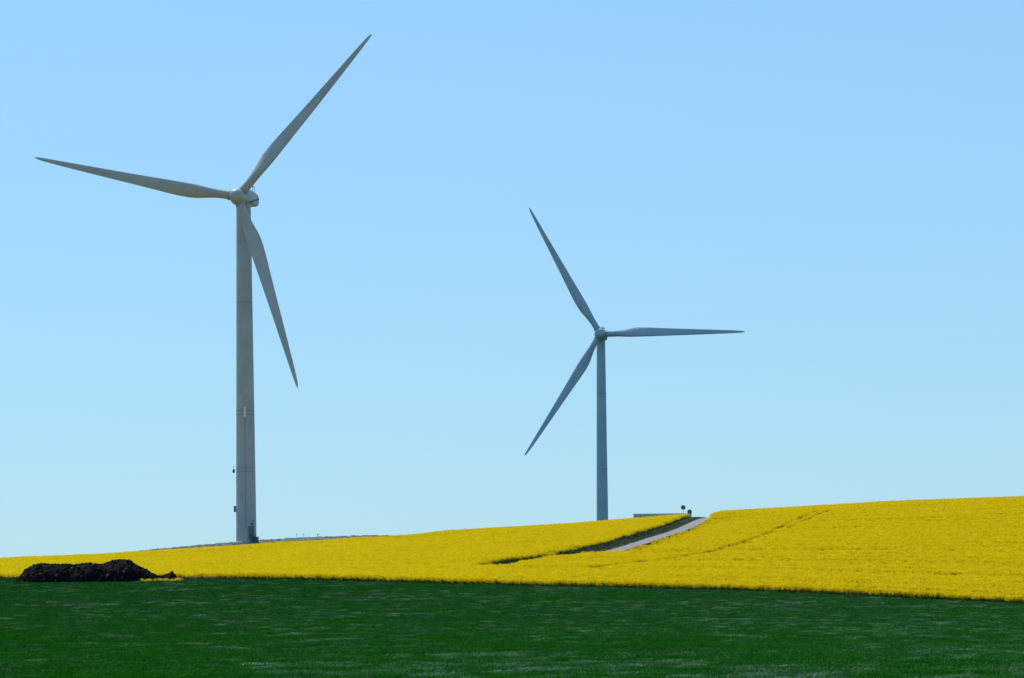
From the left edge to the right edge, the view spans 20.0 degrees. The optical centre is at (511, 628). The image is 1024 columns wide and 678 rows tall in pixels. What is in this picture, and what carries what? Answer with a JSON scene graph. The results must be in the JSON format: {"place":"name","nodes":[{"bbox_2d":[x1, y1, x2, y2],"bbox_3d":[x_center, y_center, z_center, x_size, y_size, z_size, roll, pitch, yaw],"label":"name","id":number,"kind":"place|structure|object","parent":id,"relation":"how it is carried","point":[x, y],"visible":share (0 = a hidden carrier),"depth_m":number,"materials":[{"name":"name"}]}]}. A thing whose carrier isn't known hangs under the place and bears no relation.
{"place":"outdoors","nodes":[
{"label":"outdoors","id":0,"kind":"place"},
{"bbox_2d":[0,0,1023,557],"label":"sky","id":1,"kind":"structure","parent":0,"point":[837,185],"materials":[{"name":"blue"}]},
{"bbox_2d":[138,522,993,601],"bbox_3d":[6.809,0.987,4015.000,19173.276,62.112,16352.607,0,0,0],"label":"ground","id":2,"kind":"structure","parent":0,"point":[282,540],"depth_m":656.04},
{"bbox_2d":[15,559,176,582],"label":"manure heap","id":3,"kind":"object","parent":2,"relation":"on","point":[121,570],"visible":0.88,"depth_m":369.56,"materials":[{"name":"soil"}]},
{"bbox_2d":[35,34,371,543],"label":"wind turbine","id":4,"kind":"object","parent":2,"relation":"on","point":[244,198],"visible":0.98,"depth_m":648.60,"materials":[{"name":"paint"}]},
{"bbox_2d":[0,578,1023,677],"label":"wheat crop","id":5,"kind":"object","parent":2,"relation":"on","point":[240,628],"visible":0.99,"depth_m":200.11,"materials":[{"name":"green plant"}]},
{"bbox_2d":[0,496,1023,602],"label":"rapeseed crop","id":6,"kind":"object","parent":2,"relation":"on","point":[966,549],"visible":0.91,"depth_m":442.71,"materials":[{"name":"yellow plant"}]},
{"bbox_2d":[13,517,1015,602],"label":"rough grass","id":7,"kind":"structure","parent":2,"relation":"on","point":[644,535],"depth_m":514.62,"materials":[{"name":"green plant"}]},
{"bbox_2d":[524,208,744,520],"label":"wind turbine","id":8,"kind":"object","parent":2,"relation":"on","point":[602,334],"visible":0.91,"depth_m":927.27,"materials":[{"name":"paint"}]},
{"bbox_2d":[633,513,691,517],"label":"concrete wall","id":9,"kind":"structure","parent":2,"relation":"on","point":[640,515],"depth_m":640.77,"materials":[{"name":"grey concrete"}]},
{"bbox_2d":[607,518,707,550],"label":"road","id":10,"kind":"structure","parent":0,"point":[674,531],"depth_m":522.21,"materials":[{"name":"grey asphalt"}]}
]}

